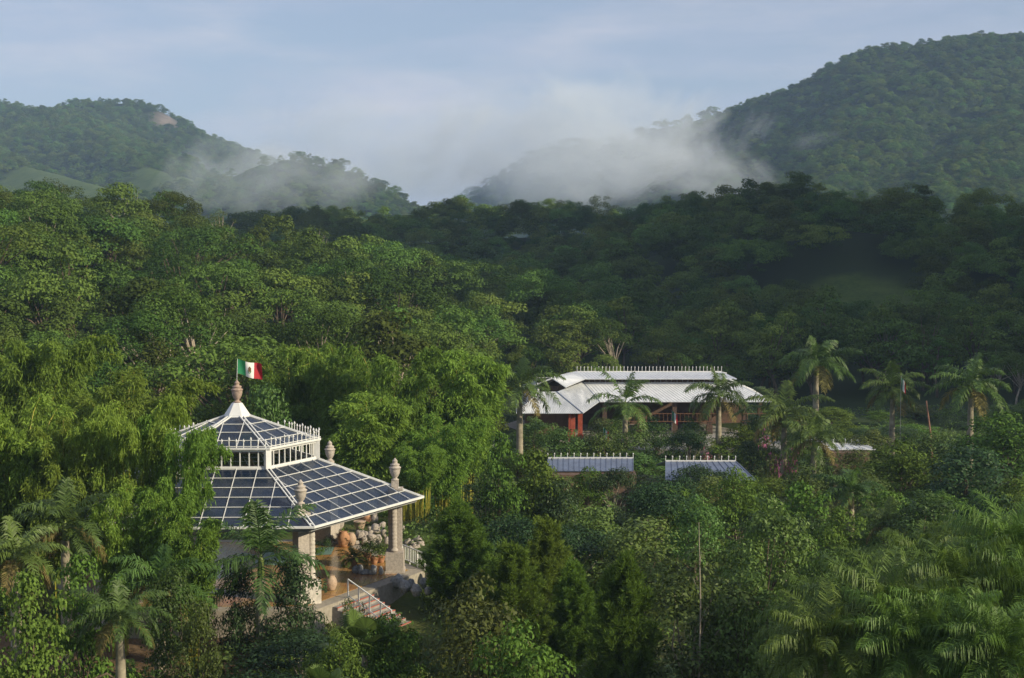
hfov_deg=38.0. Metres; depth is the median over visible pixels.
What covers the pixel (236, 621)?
shrub
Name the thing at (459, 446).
bamboo
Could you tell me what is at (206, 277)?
forest tree
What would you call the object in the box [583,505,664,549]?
broadleaf tree
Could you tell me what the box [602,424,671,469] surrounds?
broadleaf tree
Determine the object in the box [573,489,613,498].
broadleaf tree
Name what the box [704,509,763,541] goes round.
broadleaf tree
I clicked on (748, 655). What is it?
broadleaf tree
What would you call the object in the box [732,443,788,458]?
broadleaf tree
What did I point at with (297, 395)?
bamboo
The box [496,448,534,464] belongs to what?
broadleaf tree
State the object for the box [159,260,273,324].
forest tree
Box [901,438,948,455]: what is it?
palm clump
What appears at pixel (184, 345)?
forest tree
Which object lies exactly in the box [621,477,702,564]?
broadleaf tree
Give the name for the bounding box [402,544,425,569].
terrace railing
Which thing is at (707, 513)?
broadleaf tree
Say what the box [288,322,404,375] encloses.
forest tree
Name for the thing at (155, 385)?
forest tree
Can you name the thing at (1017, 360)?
forest tree
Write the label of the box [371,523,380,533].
boulder
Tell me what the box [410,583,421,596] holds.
boulder
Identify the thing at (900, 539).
palm tree
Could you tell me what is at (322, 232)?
forest tree
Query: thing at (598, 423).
broadleaf tree
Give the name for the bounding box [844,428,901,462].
broadleaf tree
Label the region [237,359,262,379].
flag
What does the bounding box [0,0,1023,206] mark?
sky
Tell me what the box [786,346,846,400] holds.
forest tree
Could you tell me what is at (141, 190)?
forest tree
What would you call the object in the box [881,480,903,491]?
broadleaf tree
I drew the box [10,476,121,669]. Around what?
palm tree
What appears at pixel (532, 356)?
forest tree
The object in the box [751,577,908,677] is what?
palm tree
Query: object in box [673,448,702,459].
shrub
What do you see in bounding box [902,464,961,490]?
broadleaf tree
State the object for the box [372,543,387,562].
potted plant
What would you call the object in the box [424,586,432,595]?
boulder
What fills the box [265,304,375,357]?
forest tree
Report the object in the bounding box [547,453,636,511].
shed
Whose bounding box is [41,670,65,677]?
shrub
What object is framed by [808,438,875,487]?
shed
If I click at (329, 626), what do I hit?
shrub
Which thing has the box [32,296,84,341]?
forest tree
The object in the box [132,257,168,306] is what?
forest tree
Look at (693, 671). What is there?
broadleaf tree
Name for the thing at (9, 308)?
forest tree
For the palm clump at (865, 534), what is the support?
on the terrain
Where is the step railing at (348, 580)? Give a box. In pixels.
[347,579,391,618]
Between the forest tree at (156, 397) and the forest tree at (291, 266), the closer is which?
the forest tree at (156, 397)
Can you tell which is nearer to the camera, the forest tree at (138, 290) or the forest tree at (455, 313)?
the forest tree at (138, 290)
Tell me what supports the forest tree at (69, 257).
on the terrain
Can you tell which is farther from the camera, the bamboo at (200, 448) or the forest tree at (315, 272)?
the forest tree at (315, 272)
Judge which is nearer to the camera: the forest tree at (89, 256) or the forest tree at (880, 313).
the forest tree at (89, 256)
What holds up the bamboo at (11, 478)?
on the terrain
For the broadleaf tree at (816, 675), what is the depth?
65.72 m
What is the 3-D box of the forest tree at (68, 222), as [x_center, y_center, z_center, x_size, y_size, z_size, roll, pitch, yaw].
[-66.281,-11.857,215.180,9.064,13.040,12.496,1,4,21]
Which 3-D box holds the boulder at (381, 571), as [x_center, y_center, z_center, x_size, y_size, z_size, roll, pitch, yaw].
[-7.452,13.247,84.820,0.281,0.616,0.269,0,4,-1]
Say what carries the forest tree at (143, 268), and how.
on the terrain
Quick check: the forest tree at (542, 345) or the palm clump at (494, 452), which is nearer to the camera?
the palm clump at (494, 452)
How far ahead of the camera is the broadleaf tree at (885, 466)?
136.83 m
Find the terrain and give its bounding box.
[0,41,1023,677]
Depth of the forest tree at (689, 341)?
227.51 m
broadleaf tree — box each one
[0,569,74,677]
[37,551,142,677]
[46,362,99,454]
[140,562,196,677]
[172,597,227,677]
[215,562,256,652]
[222,671,305,677]
[232,624,356,677]
[246,379,304,451]
[249,554,329,675]
[298,626,376,677]
[347,611,429,677]
[411,569,549,677]
[452,472,519,535]
[455,601,552,654]
[468,616,578,677]
[469,478,496,508]
[475,431,529,557]
[480,512,582,550]
[489,446,575,560]
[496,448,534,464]
[498,453,538,479]
[500,430,531,454]
[507,416,565,453]
[521,470,583,509]
[523,431,552,451]
[529,426,587,476]
[530,477,580,524]
[560,502,639,587]
[560,524,621,570]
[562,437,596,456]
[564,516,625,570]
[567,466,613,510]
[568,431,628,456]
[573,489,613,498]
[579,417,619,456]
[580,514,697,615]
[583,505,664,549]
[584,466,638,515]
[597,418,639,458]
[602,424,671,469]
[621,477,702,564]
[630,546,761,677]
[632,452,668,479]
[632,486,720,563]
[634,470,662,492]
[635,500,725,551]
[638,415,678,455]
[656,493,733,579]
[664,427,707,459]
[667,416,711,453]
[667,462,741,504]
[668,621,774,677]
[669,475,700,533]
[685,567,817,677]
[692,474,730,512]
[700,464,763,553]
[703,434,746,459]
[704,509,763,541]
[709,492,819,635]
[710,532,787,615]
[721,423,765,454]
[730,413,778,464]
[731,439,772,484]
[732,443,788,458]
[732,475,774,512]
[739,509,828,580]
[750,476,798,497]
[761,480,846,581]
[762,498,819,539]
[766,463,834,525]
[777,431,811,454]
[779,467,831,492]
[779,663,878,677]
[780,413,809,435]
[789,545,847,674]
[796,449,849,490]
[806,406,858,424]
[813,506,879,580]
[825,427,853,443]
[828,420,859,436]
[828,448,879,496]
[829,466,908,522]
[841,428,884,440]
[843,489,926,558]
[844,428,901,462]
[852,531,905,575]
[856,439,951,504]
[860,409,897,423]
[864,426,926,443]
[869,489,965,545]
[870,454,929,485]
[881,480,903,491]
[891,430,964,490]
[895,401,938,419]
[895,423,946,441]
[896,489,933,509]
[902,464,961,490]
[905,491,974,522]
[919,444,1022,522]
[943,436,995,447]
[950,409,1023,485]
[950,489,1022,536]
[951,467,1014,491]
[974,401,1023,425]
[978,471,1023,492]
[990,478,1023,512]
[1011,399,1023,423]
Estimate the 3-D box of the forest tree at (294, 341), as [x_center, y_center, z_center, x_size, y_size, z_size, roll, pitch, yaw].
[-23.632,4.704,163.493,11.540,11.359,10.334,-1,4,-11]
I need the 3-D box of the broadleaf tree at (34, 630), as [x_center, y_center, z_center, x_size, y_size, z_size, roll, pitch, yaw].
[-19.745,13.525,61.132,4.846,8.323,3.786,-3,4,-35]
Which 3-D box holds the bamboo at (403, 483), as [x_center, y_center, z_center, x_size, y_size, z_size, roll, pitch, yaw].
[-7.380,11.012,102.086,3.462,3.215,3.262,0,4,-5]
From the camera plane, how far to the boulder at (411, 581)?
82.44 m
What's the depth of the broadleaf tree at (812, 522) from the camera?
96.24 m
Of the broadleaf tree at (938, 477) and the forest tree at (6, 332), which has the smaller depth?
the broadleaf tree at (938, 477)
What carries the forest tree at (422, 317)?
on the terrain
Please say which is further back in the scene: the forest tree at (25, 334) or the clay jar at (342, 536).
the forest tree at (25, 334)
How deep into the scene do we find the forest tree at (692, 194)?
436.77 m
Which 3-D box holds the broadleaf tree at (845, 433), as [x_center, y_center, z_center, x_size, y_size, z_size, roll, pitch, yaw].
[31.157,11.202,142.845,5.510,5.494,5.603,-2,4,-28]
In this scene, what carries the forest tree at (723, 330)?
on the terrain
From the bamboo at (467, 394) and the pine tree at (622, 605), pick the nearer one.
the pine tree at (622, 605)
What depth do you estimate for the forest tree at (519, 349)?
215.57 m
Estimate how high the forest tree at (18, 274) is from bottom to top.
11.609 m
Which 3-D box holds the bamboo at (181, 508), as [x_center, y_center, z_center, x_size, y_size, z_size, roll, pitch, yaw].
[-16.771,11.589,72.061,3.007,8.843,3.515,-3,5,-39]
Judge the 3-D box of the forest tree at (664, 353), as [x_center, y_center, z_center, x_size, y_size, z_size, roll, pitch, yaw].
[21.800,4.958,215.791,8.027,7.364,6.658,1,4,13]
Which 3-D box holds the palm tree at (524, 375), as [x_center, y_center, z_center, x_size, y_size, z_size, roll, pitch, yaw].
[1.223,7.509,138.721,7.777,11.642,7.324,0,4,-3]
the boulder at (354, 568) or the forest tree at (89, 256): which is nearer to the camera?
the boulder at (354, 568)
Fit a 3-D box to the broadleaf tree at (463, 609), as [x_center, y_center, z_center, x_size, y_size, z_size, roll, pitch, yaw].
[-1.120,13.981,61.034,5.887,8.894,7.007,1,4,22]
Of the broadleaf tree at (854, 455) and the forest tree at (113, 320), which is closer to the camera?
the broadleaf tree at (854, 455)
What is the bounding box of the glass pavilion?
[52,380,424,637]
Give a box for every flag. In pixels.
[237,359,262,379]
[603,426,608,441]
[671,411,677,459]
[900,378,905,427]
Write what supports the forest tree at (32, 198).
on the terrain
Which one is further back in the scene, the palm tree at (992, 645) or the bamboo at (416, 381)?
the bamboo at (416, 381)
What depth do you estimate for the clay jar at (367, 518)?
99.98 m
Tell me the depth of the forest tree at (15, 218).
227.51 m
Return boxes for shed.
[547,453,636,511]
[656,455,755,508]
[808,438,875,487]
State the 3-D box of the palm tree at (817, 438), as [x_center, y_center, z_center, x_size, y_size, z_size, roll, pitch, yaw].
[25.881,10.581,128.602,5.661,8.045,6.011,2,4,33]
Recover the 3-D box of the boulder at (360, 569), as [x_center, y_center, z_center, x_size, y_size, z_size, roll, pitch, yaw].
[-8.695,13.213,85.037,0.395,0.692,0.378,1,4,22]
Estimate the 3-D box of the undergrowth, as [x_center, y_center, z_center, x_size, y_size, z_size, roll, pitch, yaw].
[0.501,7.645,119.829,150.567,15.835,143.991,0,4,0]
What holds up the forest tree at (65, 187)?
on the terrain
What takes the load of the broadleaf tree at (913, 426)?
on the terrain
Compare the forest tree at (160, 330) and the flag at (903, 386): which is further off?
the forest tree at (160, 330)
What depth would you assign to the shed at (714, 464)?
122.00 m
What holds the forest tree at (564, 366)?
on the terrain
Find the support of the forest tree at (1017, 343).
on the terrain
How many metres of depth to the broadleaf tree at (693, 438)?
138.37 m
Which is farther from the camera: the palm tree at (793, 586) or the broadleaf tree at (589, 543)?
the broadleaf tree at (589, 543)
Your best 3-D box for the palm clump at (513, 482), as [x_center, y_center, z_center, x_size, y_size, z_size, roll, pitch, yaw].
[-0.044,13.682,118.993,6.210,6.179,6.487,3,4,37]
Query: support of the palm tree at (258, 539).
on the terrain
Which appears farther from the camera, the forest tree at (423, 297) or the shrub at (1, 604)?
the forest tree at (423, 297)
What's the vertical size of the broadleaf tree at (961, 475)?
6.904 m
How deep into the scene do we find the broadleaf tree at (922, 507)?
98.36 m
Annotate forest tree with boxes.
[0,188,82,225]
[0,208,22,240]
[0,209,35,241]
[0,219,70,273]
[0,223,48,265]
[0,244,69,281]
[0,262,52,323]
[0,265,41,311]
[0,292,43,341]
[0,313,22,378]
[0,320,42,368]
[0,327,16,380]
[1,329,78,363]
[2,269,99,333]
[6,230,88,281]
[12,334,98,393]
[13,204,103,269]
[16,247,135,328]
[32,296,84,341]
[37,177,82,201]
[38,214,98,260]
[42,242,98,341]
[44,230,102,271]
[47,309,123,362]
[47,350,162,392]
[76,358,158,412]
[77,215,152,282]
[79,255,113,280]
[80,368,159,399]
[84,276,203,333]
[85,261,128,321]
[88,216,144,272]
[90,328,179,367]
[94,306,221,391]
[99,185,146,246]
[100,304,194,368]
[109,280,129,320]
[111,253,145,277]
[113,244,170,271]
[116,269,171,306]
[128,283,242,419]
[129,393,158,412]
[130,337,182,408]
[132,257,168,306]
[132,260,176,275]
[134,238,217,303]
[142,333,290,416]
[150,225,263,278]
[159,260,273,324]
[159,376,202,418]
[160,252,205,279]
[161,261,207,290]
[172,310,223,377]
[174,304,208,343]
[178,270,215,329]
[182,266,222,293]
[187,348,343,442]
[188,290,225,326]
[189,330,251,395]
[191,375,263,424]
[194,291,264,342]
[195,402,227,423]
[198,256,266,296]
[200,340,244,390]
[201,396,251,416]
[203,254,247,266]
[204,209,235,229]
[211,318,275,387]
[215,277,251,308]
[221,267,324,322]
[221,309,277,355]
[244,287,339,328]
[253,290,275,324]
[256,334,340,365]
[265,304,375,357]
[270,272,307,325]
[274,312,376,360]
[276,257,309,321]
[283,313,316,346]
[287,266,330,308]
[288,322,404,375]
[291,291,341,318]
[292,274,354,316]
[297,301,364,334]
[298,262,357,310]
[303,224,332,247]
[317,254,391,314]
[324,285,402,317]
[325,271,386,321]
[329,256,381,284]
[338,276,462,328]
[359,293,403,328]
[371,337,441,397]
[373,321,484,401]
[374,305,420,338]
[388,307,435,340]
[400,342,477,425]
[420,304,492,357]
[427,306,512,350]
[455,292,531,338]
[462,324,501,360]
[469,304,529,349]
[473,333,512,362]
[477,310,524,348]
[490,402,508,435]
[503,344,533,381]
[512,345,555,379]
[516,318,560,365]
[529,318,619,370]
[535,305,614,366]
[535,327,598,372]
[536,305,572,371]
[538,337,593,374]
[539,300,624,370]
[542,346,595,364]
[578,317,632,369]
[581,353,625,370]
[604,296,657,370]
[629,327,703,370]
[634,348,689,370]
[636,344,701,370]
[643,317,709,359]
[663,330,702,368]
[664,353,710,370]
[678,191,711,207]
[678,306,748,369]
[700,298,747,371]
[704,354,751,385]
[707,342,750,368]
[728,331,790,393]
[730,308,823,400]
[737,334,809,397]
[749,313,819,384]
[751,330,775,387]
[768,304,815,397]
[775,324,852,394]
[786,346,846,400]
[804,291,861,384]
[836,316,936,391]
[842,323,886,384]
[845,306,915,381]
[855,321,903,386]
[878,299,982,390]
[899,325,970,383]
[904,339,921,387]
[949,304,1007,379]
[965,339,1021,398]
[968,309,1023,387]
[983,354,1007,400]
[987,336,1023,393]
[990,325,1016,387]
[996,352,1023,403]
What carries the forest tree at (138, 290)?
on the terrain
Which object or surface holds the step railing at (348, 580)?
on the garden steps
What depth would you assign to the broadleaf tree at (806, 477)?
130.88 m
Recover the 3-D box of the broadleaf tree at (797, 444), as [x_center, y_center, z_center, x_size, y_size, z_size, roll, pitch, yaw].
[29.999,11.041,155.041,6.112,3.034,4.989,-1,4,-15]
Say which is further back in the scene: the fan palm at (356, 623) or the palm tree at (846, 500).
the palm tree at (846, 500)
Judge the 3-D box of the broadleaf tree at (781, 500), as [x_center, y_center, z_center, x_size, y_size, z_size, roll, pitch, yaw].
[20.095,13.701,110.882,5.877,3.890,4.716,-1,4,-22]
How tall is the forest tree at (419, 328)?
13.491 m
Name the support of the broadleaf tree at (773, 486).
on the terrain
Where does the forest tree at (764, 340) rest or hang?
on the terrain
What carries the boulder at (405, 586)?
on the terrain
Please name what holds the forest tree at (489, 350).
on the terrain
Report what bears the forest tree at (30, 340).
on the terrain
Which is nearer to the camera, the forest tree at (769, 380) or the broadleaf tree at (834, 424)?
the broadleaf tree at (834, 424)
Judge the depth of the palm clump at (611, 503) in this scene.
109.44 m
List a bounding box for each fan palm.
[303,664,346,677]
[320,607,403,673]
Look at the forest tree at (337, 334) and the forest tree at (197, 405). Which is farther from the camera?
the forest tree at (337, 334)
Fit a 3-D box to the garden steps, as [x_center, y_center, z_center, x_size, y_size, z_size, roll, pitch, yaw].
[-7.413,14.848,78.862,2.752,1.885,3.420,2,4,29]
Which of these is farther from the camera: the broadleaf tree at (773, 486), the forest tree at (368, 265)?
the forest tree at (368, 265)
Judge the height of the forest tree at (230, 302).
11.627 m
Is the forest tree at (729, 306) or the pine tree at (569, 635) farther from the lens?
the forest tree at (729, 306)
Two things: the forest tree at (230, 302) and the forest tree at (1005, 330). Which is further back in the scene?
the forest tree at (1005, 330)
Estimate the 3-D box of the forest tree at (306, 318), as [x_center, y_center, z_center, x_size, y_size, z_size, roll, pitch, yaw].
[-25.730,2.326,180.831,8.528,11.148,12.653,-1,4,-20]
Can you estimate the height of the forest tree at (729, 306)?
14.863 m
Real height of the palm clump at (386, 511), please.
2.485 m
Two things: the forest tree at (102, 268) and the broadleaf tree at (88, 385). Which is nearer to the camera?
the broadleaf tree at (88, 385)
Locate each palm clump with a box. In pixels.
[91,658,161,677]
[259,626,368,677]
[377,499,437,518]
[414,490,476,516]
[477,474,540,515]
[480,446,509,463]
[571,505,622,526]
[574,554,605,596]
[602,498,667,552]
[659,664,683,677]
[788,459,808,467]
[847,521,909,549]
[858,424,886,437]
[885,489,970,531]
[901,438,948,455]
[942,438,964,456]
[957,420,990,428]
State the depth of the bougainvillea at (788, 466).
130.95 m
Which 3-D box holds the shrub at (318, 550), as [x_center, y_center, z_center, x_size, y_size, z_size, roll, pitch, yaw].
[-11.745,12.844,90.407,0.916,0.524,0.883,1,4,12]
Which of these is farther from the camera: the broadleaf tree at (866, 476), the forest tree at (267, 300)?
the forest tree at (267, 300)
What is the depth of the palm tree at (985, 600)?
53.13 m
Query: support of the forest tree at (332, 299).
on the terrain
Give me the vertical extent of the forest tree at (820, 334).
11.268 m
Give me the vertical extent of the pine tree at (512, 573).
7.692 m
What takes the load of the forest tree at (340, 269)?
on the terrain
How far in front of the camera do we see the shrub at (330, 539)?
92.81 m
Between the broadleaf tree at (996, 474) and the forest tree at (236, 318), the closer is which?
the broadleaf tree at (996, 474)
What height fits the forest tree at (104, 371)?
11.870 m
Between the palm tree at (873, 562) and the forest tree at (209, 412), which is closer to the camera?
the palm tree at (873, 562)
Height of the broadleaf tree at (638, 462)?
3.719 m
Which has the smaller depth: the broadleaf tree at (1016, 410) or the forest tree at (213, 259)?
the broadleaf tree at (1016, 410)
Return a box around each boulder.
[352,565,357,572]
[357,531,364,540]
[357,564,363,573]
[361,536,367,544]
[366,533,376,541]
[371,513,378,523]
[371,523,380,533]
[371,564,376,574]
[379,566,383,574]
[381,527,385,537]
[390,573,402,588]
[399,579,411,593]
[403,538,410,543]
[408,578,415,591]
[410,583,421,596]
[419,577,426,588]
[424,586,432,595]
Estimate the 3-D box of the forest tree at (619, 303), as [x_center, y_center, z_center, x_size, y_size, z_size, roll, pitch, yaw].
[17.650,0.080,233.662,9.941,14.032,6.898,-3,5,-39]
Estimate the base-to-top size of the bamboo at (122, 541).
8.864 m
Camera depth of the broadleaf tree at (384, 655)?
62.65 m
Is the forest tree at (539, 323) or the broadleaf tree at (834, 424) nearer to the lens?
the broadleaf tree at (834, 424)
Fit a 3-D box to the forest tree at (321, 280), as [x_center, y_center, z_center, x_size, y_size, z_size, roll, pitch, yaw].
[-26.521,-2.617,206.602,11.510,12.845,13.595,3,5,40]
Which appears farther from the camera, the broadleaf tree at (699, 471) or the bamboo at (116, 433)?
the broadleaf tree at (699, 471)
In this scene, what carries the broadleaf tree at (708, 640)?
on the terrain
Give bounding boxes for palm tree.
[0,515,72,666]
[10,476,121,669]
[64,579,173,677]
[108,543,221,677]
[190,499,330,663]
[500,357,565,477]
[586,365,662,452]
[684,366,753,459]
[732,380,834,494]
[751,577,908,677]
[755,546,922,677]
[770,335,863,454]
[780,415,844,497]
[798,543,965,677]
[809,467,886,544]
[821,585,978,677]
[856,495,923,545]
[857,360,930,453]
[861,519,966,677]
[863,540,982,675]
[873,584,1022,677]
[882,534,1023,677]
[911,591,1023,677]
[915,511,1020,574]
[923,352,1012,467]
[937,487,1023,593]
[938,539,1023,677]
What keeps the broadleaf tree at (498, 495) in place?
on the terrain
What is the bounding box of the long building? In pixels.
[491,366,790,454]
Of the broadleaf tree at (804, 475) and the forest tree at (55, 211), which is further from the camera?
the forest tree at (55, 211)
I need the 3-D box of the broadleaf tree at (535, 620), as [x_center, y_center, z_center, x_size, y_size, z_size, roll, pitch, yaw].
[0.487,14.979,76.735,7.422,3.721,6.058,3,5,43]
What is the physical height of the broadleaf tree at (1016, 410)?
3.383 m
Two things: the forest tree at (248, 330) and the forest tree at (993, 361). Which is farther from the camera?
the forest tree at (993, 361)
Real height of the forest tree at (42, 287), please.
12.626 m
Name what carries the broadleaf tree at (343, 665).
on the terrain
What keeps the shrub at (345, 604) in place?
on the terrain
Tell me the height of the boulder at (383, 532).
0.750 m
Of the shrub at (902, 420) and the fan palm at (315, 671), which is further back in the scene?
the shrub at (902, 420)
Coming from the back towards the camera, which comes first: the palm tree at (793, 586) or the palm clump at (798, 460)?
the palm clump at (798, 460)
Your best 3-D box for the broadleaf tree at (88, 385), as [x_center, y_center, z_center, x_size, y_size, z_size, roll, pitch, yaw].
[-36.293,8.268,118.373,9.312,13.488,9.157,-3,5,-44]
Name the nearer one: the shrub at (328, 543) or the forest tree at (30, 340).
the shrub at (328, 543)
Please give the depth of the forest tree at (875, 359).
212.85 m
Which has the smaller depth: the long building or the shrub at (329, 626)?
the shrub at (329, 626)
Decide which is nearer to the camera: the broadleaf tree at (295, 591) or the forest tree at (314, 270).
the broadleaf tree at (295, 591)
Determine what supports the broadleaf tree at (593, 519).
on the terrain
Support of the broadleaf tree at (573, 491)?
on the terrain
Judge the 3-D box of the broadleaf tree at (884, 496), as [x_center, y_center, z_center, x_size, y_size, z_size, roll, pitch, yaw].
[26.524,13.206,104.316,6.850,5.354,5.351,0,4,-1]
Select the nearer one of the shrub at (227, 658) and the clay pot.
the shrub at (227, 658)
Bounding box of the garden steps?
[332,594,411,629]
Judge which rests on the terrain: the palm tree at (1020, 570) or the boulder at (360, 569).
the palm tree at (1020, 570)
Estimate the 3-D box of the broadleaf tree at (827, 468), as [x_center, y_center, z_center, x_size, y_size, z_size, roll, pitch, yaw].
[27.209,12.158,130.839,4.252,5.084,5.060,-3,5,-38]
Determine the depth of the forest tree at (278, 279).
198.33 m
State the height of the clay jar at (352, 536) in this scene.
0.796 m
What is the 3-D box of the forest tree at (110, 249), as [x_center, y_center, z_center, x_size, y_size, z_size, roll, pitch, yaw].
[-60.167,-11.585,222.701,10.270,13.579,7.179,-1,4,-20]
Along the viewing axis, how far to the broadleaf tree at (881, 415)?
175.11 m
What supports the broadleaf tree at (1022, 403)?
on the terrain
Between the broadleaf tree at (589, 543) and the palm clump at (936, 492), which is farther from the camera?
the palm clump at (936, 492)
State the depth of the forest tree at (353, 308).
194.69 m
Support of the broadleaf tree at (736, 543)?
on the terrain
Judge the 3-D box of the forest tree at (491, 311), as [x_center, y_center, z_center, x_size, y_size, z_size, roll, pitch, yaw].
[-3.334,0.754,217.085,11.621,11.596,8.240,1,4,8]
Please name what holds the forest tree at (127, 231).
on the terrain
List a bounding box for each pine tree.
[414,494,498,613]
[474,537,557,663]
[524,514,573,653]
[544,554,600,677]
[583,547,663,677]
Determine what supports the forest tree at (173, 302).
on the terrain
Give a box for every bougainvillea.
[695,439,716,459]
[757,427,786,489]
[781,439,801,483]
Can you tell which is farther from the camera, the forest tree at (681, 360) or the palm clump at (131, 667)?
the forest tree at (681, 360)
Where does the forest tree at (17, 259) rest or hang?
on the terrain
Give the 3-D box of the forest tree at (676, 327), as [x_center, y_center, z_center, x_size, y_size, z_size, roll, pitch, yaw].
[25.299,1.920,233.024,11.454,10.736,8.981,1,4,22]
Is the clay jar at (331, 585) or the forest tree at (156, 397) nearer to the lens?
the clay jar at (331, 585)
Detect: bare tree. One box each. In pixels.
[693,536,706,677]
[926,401,932,456]
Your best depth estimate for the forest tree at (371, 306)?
207.61 m
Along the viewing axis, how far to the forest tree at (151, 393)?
139.88 m
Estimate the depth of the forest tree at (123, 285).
190.55 m
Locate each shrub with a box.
[0,582,52,628]
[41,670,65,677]
[182,645,258,677]
[197,609,222,648]
[222,602,248,655]
[251,618,281,651]
[287,606,316,628]
[315,538,333,550]
[315,546,326,554]
[320,619,340,636]
[323,535,335,544]
[334,596,368,638]
[370,613,397,660]
[394,649,450,676]
[400,628,428,673]
[418,586,446,610]
[641,616,663,629]
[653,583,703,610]
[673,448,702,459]
[705,606,747,621]
[761,604,792,622]
[870,419,888,427]
[895,418,914,423]
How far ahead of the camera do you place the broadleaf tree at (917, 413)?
178.83 m
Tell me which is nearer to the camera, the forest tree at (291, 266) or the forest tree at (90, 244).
the forest tree at (90, 244)
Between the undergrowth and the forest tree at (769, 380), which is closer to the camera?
the undergrowth
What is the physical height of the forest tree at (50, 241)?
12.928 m
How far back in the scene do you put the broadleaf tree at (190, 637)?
64.75 m
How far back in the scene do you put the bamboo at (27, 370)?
102.69 m
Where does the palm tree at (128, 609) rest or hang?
on the terrain
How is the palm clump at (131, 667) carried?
on the terrain
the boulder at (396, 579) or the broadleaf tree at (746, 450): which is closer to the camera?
the boulder at (396, 579)
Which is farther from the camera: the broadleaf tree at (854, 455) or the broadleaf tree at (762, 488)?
the broadleaf tree at (854, 455)
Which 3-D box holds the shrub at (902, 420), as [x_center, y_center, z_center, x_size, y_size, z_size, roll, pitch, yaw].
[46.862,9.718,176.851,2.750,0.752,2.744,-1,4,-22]
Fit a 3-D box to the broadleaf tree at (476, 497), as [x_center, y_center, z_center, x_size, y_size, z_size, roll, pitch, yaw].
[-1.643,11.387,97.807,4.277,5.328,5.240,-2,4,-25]
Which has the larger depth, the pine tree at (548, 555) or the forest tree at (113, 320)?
the forest tree at (113, 320)
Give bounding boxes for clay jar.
[325,575,336,590]
[337,531,349,546]
[348,532,355,545]
[362,515,370,523]
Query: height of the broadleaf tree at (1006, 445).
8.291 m
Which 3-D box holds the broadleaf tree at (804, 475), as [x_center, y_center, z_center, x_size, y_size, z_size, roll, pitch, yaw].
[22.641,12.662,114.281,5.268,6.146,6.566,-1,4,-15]
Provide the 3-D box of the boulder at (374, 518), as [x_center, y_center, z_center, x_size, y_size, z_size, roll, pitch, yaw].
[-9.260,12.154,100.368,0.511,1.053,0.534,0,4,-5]
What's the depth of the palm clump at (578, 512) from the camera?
106.49 m
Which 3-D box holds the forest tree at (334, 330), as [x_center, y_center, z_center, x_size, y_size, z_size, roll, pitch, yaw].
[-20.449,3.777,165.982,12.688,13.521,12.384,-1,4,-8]
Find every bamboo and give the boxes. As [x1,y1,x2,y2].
[0,331,124,439]
[0,388,77,617]
[15,413,118,623]
[53,363,221,470]
[63,391,191,516]
[84,482,167,658]
[131,411,233,537]
[136,488,197,663]
[159,516,222,668]
[236,341,321,453]
[276,342,396,465]
[322,390,415,516]
[336,343,449,479]
[381,476,419,520]
[394,445,448,522]
[397,411,494,517]
[427,347,513,512]
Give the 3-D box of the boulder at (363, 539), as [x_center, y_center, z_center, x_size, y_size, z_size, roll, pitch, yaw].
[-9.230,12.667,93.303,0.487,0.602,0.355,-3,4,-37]
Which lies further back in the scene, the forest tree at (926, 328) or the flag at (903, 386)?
the forest tree at (926, 328)
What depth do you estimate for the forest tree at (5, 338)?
145.09 m
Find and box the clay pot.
[353,520,365,529]
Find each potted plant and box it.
[336,538,374,567]
[359,541,374,559]
[362,535,386,563]
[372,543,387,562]
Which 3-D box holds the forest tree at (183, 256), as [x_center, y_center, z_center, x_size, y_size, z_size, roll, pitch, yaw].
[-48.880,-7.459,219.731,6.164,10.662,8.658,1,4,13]
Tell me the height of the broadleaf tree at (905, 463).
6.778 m
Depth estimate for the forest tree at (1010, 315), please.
234.72 m
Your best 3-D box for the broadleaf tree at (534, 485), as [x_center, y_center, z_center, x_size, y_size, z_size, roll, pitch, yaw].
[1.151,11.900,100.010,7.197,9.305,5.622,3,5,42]
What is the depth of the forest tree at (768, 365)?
206.34 m
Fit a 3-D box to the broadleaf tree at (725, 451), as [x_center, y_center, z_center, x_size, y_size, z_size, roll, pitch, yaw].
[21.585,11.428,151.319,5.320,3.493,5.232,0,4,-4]
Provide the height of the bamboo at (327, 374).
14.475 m
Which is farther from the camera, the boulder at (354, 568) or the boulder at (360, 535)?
the boulder at (360, 535)
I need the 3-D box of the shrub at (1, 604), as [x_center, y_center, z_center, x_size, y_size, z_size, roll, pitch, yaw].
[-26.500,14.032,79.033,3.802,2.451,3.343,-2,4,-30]
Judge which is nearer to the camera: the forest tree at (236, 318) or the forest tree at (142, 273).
the forest tree at (236, 318)
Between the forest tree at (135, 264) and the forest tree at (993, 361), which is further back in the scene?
the forest tree at (135, 264)
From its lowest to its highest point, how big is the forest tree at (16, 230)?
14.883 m
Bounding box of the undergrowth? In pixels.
[1,322,1023,677]
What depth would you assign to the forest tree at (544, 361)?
227.36 m
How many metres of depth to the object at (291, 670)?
70.67 m

